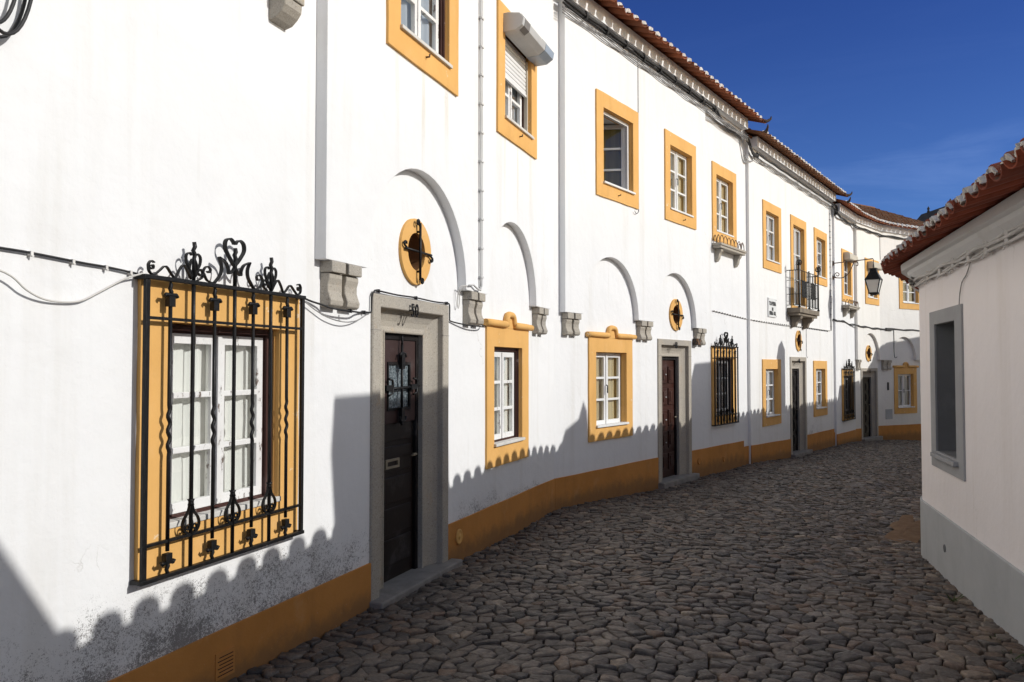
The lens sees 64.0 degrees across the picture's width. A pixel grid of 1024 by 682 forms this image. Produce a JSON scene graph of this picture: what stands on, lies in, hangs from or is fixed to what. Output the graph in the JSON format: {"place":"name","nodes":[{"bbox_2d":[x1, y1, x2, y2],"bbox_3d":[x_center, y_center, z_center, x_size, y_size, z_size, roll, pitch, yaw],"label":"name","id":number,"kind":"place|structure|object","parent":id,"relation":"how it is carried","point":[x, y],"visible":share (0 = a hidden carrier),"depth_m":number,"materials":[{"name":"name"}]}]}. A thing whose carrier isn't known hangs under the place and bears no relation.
{"place":"outdoors","nodes":[
{"label":"outdoors","id":0,"kind":"place"},
{"bbox_2d":[228,439,1023,681],"bbox_3d":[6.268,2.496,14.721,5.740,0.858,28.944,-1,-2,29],"label":"cobbled street","id":1,"kind":"structure","parent":0,"point":[803,550],"depth_m":5.84,"materials":[{"name":"grey stone"}]},
{"bbox_2d":[0,0,554,681],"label":"house","id":2,"kind":"structure","parent":1,"relation":"on","point":[226,452],"depth_m":4.70,"materials":[{"name":"paint"}]},
{"bbox_2d":[0,0,32,38],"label":"cable coil","id":3,"kind":"object","parent":2,"relation":"attached to","point":[19,23],"visible":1,"depth_m":3.24,"materials":[{"name":"grey plastic"}]},
{"bbox_2d":[0,247,137,275],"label":"cable","id":4,"kind":"object","parent":2,"relation":"attached to","point":[72,261],"visible":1,"depth_m":3.50,"materials":[{"name":"plastic"}]},
{"bbox_2d":[0,269,142,302],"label":"wire","id":5,"kind":"object","parent":2,"relation":"attached to","point":[42,298],"visible":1,"depth_m":3.47,"materials":[{"name":"paint"}]},
{"bbox_2d":[134,279,299,579],"bbox_3d":[-1.610,0.431,4.458,0.202,1.428,1.269,-1,-2,20],"label":"window","id":6,"kind":"structure","parent":2,"relation":"in","point":[181,331],"depth_m":4.41,"materials":[{"name":"paint"}]},
{"bbox_2d":[305,301,367,322],"bbox_3d":[-1.149,-0.190,5.423,0.034,0.129,0.823,-1,-2,19],"label":"wire","id":7,"kind":"object","parent":2,"relation":"attached to","point":[335,319],"visible":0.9,"depth_m":5.37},
{"bbox_2d":[306,289,483,326],"bbox_3d":[-0.772,-0.259,6.439,0.091,0.204,3.004,-1,-2,20],"label":"cable","id":8,"kind":"object","parent":2,"relation":"attached to","point":[379,291],"visible":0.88,"depth_m":5.95,"materials":[{"name":"black rubber"}]},
{"bbox_2d":[369,293,462,609],"bbox_3d":[-0.855,0.844,6.532,0.400,2.340,1.415,-1,-2,20],"label":"door","id":9,"kind":"structure","parent":2,"relation":"in","point":[409,356],"depth_m":6.62,"materials":[{"name":"wood"}]},
{"bbox_2d":[398,218,433,284],"bbox_3d":[-0.921,-0.709,6.598,0.425,0.530,0.530,-1,-2,20],"label":"round window","id":10,"kind":"structure","parent":2,"relation":"in","point":[414,247],"depth_m":6.52,"materials":[{"name":"paint"}]},
{"bbox_2d":[386,0,458,96],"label":"window","id":11,"kind":"structure","parent":2,"relation":"in","point":[416,29],"depth_m":6.77,"materials":[{"name":"paint"}]},
{"bbox_2d":[457,285,467,307],"bbox_3d":[-0.449,-0.393,7.290,0.104,0.210,0.050,1,-2,-33],"label":"wire","id":12,"kind":"object","parent":2,"relation":"attached to","point":[459,295],"visible":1,"depth_m":7.27,"materials":[{"name":"paint"}]},
{"bbox_2d":[468,0,483,290],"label":"conduit","id":13,"kind":"object","parent":2,"relation":"attached to","point":[481,132],"visible":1,"depth_m":7.62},
{"bbox_2d":[483,312,533,468],"bbox_3d":[-0.095,0.478,8.527,0.236,1.567,1.371,-1,-2,20],"label":"window","id":14,"kind":"structure","parent":2,"relation":"in","point":[506,340],"depth_m":8.54,"materials":[{"name":"paint"}]},
{"bbox_2d":[496,0,553,159],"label":"window","id":15,"kind":"structure","parent":2,"relation":"in","point":[520,49],"depth_m":8.62,"materials":[{"name":"paint"}]},
{"bbox_2d":[553,0,771,509],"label":"house","id":16,"kind":"structure","parent":1,"relation":"on","point":[650,373],"depth_m":12.00,"materials":[{"name":"paint"}]},
{"bbox_2d":[585,325,636,441],"bbox_3d":[1.306,0.565,11.292,0.251,1.559,1.421,-1,-2,34],"label":"window","id":17,"kind":"structure","parent":16,"relation":"in","point":[610,355],"depth_m":11.32,"materials":[{"name":"paint"}]},
{"bbox_2d":[595,88,638,209],"bbox_3d":[1.279,-2.621,11.488,0.546,1.417,1.275,-1,-2,34],"label":"window","id":18,"kind":"structure","parent":16,"relation":"in","point":[616,146],"depth_m":11.73,"materials":[{"name":"paint"}]},
{"bbox_2d":[562,6,747,140],"bbox_3d":[2.612,-4.023,13.057,0.021,0.108,7.058,-1,-2,34],"label":"cable bundle","id":19,"kind":"object","parent":16,"relation":"attached to","point":[651,71],"visible":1,"depth_m":12.10,"materials":[{"name":"grey plastic"}]},
{"bbox_2d":[562,0,758,158],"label":"cable bundle","id":20,"kind":"object","parent":16,"relation":"attached to","point":[606,31],"visible":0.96,"depth_m":12.02,"materials":[{"name":"black plastic"}]},
{"bbox_2d":[669,299,683,330],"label":"round window","id":21,"kind":"structure","parent":16,"relation":"in","point":[676,316],"depth_m":13.11,"materials":[{"name":"paint"}]},
{"bbox_2d":[657,339,699,488],"bbox_3d":[2.548,1.151,13.133,0.400,2.340,1.430,-1,-2,34],"label":"door","id":22,"kind":"structure","parent":16,"relation":"in","point":[674,387],"depth_m":13.28,"materials":[{"name":"wood"}]},
{"bbox_2d":[664,129,696,229],"bbox_3d":[2.651,-2.569,13.233,0.227,1.409,1.265,-1,-2,34],"label":"window","id":23,"kind":"structure","parent":16,"relation":"in","point":[679,154],"depth_m":13.28,"materials":[{"name":"paint"}]},
{"bbox_2d":[711,161,736,247],"bbox_3d":[3.842,-2.485,15.137,0.217,1.423,1.259,-1,-2,34],"label":"window","id":24,"kind":"structure","parent":16,"relation":"in","point":[723,181],"depth_m":15.29,"materials":[{"name":"paint"}]},
{"bbox_2d":[711,347,736,424],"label":"window","id":25,"kind":"structure","parent":16,"relation":"in","point":[712,348],"depth_m":14.96,"materials":[{"name":"paint"}]},
{"bbox_2d":[712,310,746,318],"bbox_3d":[4.091,-0.480,15.280,0.028,0.083,1.930,-1,-2,34],"label":"cable","id":26,"kind":"object","parent":16,"relation":"attached to","point":[728,314],"visible":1,"depth_m":15.12,"materials":[{"name":"grey rubber"}]},
{"bbox_2d":[745,124,851,463],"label":"house","id":27,"kind":"structure","parent":1,"relation":"on","point":[790,384],"depth_m":18.08,"materials":[{"name":"paint"}]},
{"bbox_2d":[742,136,753,161],"bbox_3d":[4.613,-3.735,16.052,0.061,0.478,0.577,-1,-2,38],"label":"cable tangle","id":28,"kind":"object","parent":27,"relation":"attached to","point":[745,159],"visible":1,"depth_m":15.97,"materials":[{"name":"grey plastic"}]},
{"bbox_2d":[762,199,781,272],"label":"window","id":29,"kind":"structure","parent":27,"relation":"in","point":[771,214],"depth_m":17.52,"materials":[{"name":"paint"}]},
{"bbox_2d":[762,359,781,426],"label":"window","id":30,"kind":"structure","parent":27,"relation":"in","point":[771,368],"depth_m":17.27,"materials":[{"name":"paint"}]},
{"bbox_2d":[768,297,776,317],"bbox_3d":[5.459,-0.699,17.184,0.022,0.400,0.555,-1,-2,34],"label":"street sign","id":31,"kind":"object","parent":27,"relation":"attached to","point":[771,307],"visible":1,"depth_m":17.16,"materials":[{"name":"white ceramic"}]},
{"bbox_2d":[751,319,830,331],"bbox_3d":[6.491,-0.334,18.688,0.028,0.051,6.440,-1,-2,34],"label":"cable","id":32,"kind":"object","parent":27,"relation":"attached to","point":[790,325],"visible":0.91,"depth_m":18.10,"materials":[{"name":"grey rubber"}]},
{"bbox_2d":[753,156,831,209],"bbox_3d":[6.622,-3.574,18.953,0.022,0.091,6.510,-1,-2,34],"label":"cable bundle","id":33,"kind":"object","parent":27,"relation":"attached to","point":[790,181],"visible":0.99,"depth_m":18.41,"materials":[{"name":"grey plastic"}]},
{"bbox_2d":[756,152,834,205],"bbox_3d":[6.692,-3.667,18.973,0.057,0.083,6.403,-1,-2,34],"label":"cable bundle","id":34,"kind":"object","parent":27,"relation":"attached to","point":[778,167],"visible":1,"depth_m":18.32,"materials":[{"name":"grey plastic"}]},
{"bbox_2d":[790,214,806,308],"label":"window","id":35,"kind":"structure","parent":27,"relation":"in","point":[798,245],"depth_m":19.21,"materials":[{"name":"paint"}]},
{"bbox_2d":[795,330,802,350],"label":"round window","id":36,"kind":"structure","parent":27,"relation":"in","point":[798,338],"depth_m":18.78,"materials":[{"name":"paint"}]},
{"bbox_2d":[790,357,812,457],"bbox_3d":[6.506,1.524,18.819,0.400,2.310,1.450,-1,-2,34],"label":"door","id":37,"kind":"structure","parent":27,"relation":"in","point":[798,371],"depth_m":19.06,"materials":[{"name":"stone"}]},
{"bbox_2d":[813,227,827,286],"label":"window","id":38,"kind":"structure","parent":27,"relation":"in","point":[820,238],"depth_m":20.95,"materials":[{"name":"paint"}]},
{"bbox_2d":[813,361,827,416],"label":"window","id":39,"kind":"structure","parent":27,"relation":"in","point":[820,397],"depth_m":20.63,"materials":[{"name":"paint"}]},
{"bbox_2d":[829,209,831,330],"bbox_3d":[8.336,-1.876,21.438,0.027,3.210,0.101,-1,-2,34],"label":"conduit","id":40,"kind":"object","parent":27,"relation":"attached to","point":[830,271],"visible":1,"depth_m":21.42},
{"bbox_2d":[832,258,882,294],"bbox_3d":[8.968,-1.651,21.350,1.229,0.964,0.378,-1,-2,34],"label":"wall lantern","id":41,"kind":"object","parent":27,"relation":"attached to","point":[873,279],"depth_m":21.03,"materials":[{"name":"metal"}]},
{"bbox_2d":[832,197,924,445],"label":"house","id":42,"kind":"structure","parent":1,"relation":"on","point":[877,391],"depth_m":24.48,"materials":[{"name":"paint"}]},
{"bbox_2d":[841,248,852,303],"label":"window","id":43,"kind":"structure","parent":42,"relation":"in","point":[846,282],"depth_m":23.07,"materials":[{"name":"paint"}]},
{"bbox_2d":[841,369,853,420],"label":"window","id":44,"kind":"structure","parent":42,"relation":"in","point":[842,370],"depth_m":22.10,"materials":[{"name":"paint"}]},
{"bbox_2d":[832,206,905,239],"bbox_3d":[11.243,-3.323,24.506,8.195,0.297,0.626,2,-2,-43],"label":"cable bundle","id":45,"kind":"object","parent":42,"relation":"attached to","point":[852,224],"visible":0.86,"depth_m":23.85,"materials":[{"name":"grey plastic"}]},
{"bbox_2d":[865,345,872,361],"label":"round window","id":46,"kind":"structure","parent":42,"relation":"in","point":[868,352],"depth_m":24.15,"materials":[{"name":"paint"}]},
{"bbox_2d":[860,368,882,440],"bbox_3d":[10.508,1.896,24.250,0.400,2.185,1.530,-2,-2,42],"label":"door","id":47,"kind":"structure","parent":42,"relation":"in","point":[869,381],"depth_m":24.47,"materials":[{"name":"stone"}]},
{"bbox_2d":[865,258,878,305],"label":"window","id":48,"kind":"structure","parent":42,"relation":"in","point":[869,299],"depth_m":24.13,"materials":[{"name":"paint"}]},
{"bbox_2d":[833,319,919,330],"bbox_3d":[11.030,-0.425,24.277,7.509,0.166,0.546,2,-2,-43],"label":"cable bundle","id":49,"kind":"object","parent":42,"relation":"attached to","point":[890,329],"visible":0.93,"depth_m":24.72,"materials":[{"name":"black rubber"}]},
{"bbox_2d":[886,409,892,418],"bbox_3d":[11.530,2.233,25.049,0.350,0.300,0.016,1,-2,-34],"label":"meter door","id":50,"kind":"structure","parent":42,"relation":"in","point":[889,414],"depth_m":25.04,"materials":[{"name":"grey paint"}]},
{"bbox_2d":[892,362,918,413],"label":"window","id":51,"kind":"structure","parent":42,"relation":"in","point":[905,375],"depth_m":25.66,"materials":[{"name":"paint"}]},
{"bbox_2d":[899,278,918,309],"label":"window","id":52,"kind":"structure","parent":42,"relation":"in","point":[908,297],"depth_m":25.78,"materials":[{"name":"paint"}]},
{"bbox_2d":[884,515,920,545],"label":"sand","id":53,"kind":"structure","parent":1,"relation":"on","point":[906,527],"depth_m":8.95,"materials":[{"name":"brown sand"}]},
{"bbox_2d":[880,138,1023,645],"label":"house","id":54,"kind":"structure","parent":1,"relation":"on","point":[972,433],"depth_m":5.77,"materials":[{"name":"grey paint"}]},
{"bbox_2d":[929,304,965,480],"bbox_3d":[3.711,0.402,6.679,0.405,1.343,1.075,0,-2,15],"label":"window","id":55,"kind":"structure","parent":54,"relation":"in","point":[948,448],"depth_m":7.03,"materials":[{"name":"grey paint"}]},
{"bbox_2d":[908,223,1023,291],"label":"cable bundle","id":56,"kind":"object","parent":54,"relation":"attached to","point":[1008,237],"visible":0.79,"depth_m":5.82,"materials":[{"name":"grey plastic"}]},
{"bbox_2d":[959,262,970,303],"bbox_3d":[3.370,-0.447,6.082,0.015,0.334,0.406,-1,-2,16],"label":"wire","id":57,"kind":"object","parent":56,"relation":"hanging from","point":[962,282],"visible":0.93,"depth_m":6.20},
{"bbox_2d":[945,592,1023,661],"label":"weeds","id":58,"kind":"object","parent":1,"relation":"on","point":[954,599],"visible":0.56,"depth_m":5.90,"materials":[{"name":"green plant"}]},
{"bbox_2d":[617,0,1023,219],"label":"sky","id":59,"kind":"structure","parent":0,"point":[902,105],"materials":[{"name":"blue"}]},
{"label":"ground","id":60,"kind":"structure","parent":0,"visible":0},
{"bbox_2d":[917,199,950,221],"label":"tower","id":61,"kind":"structure","parent":60,"relation":"on","point":[925,216],"depth_m":60.09,"materials":[{"name":"grey paint"}]}
]}

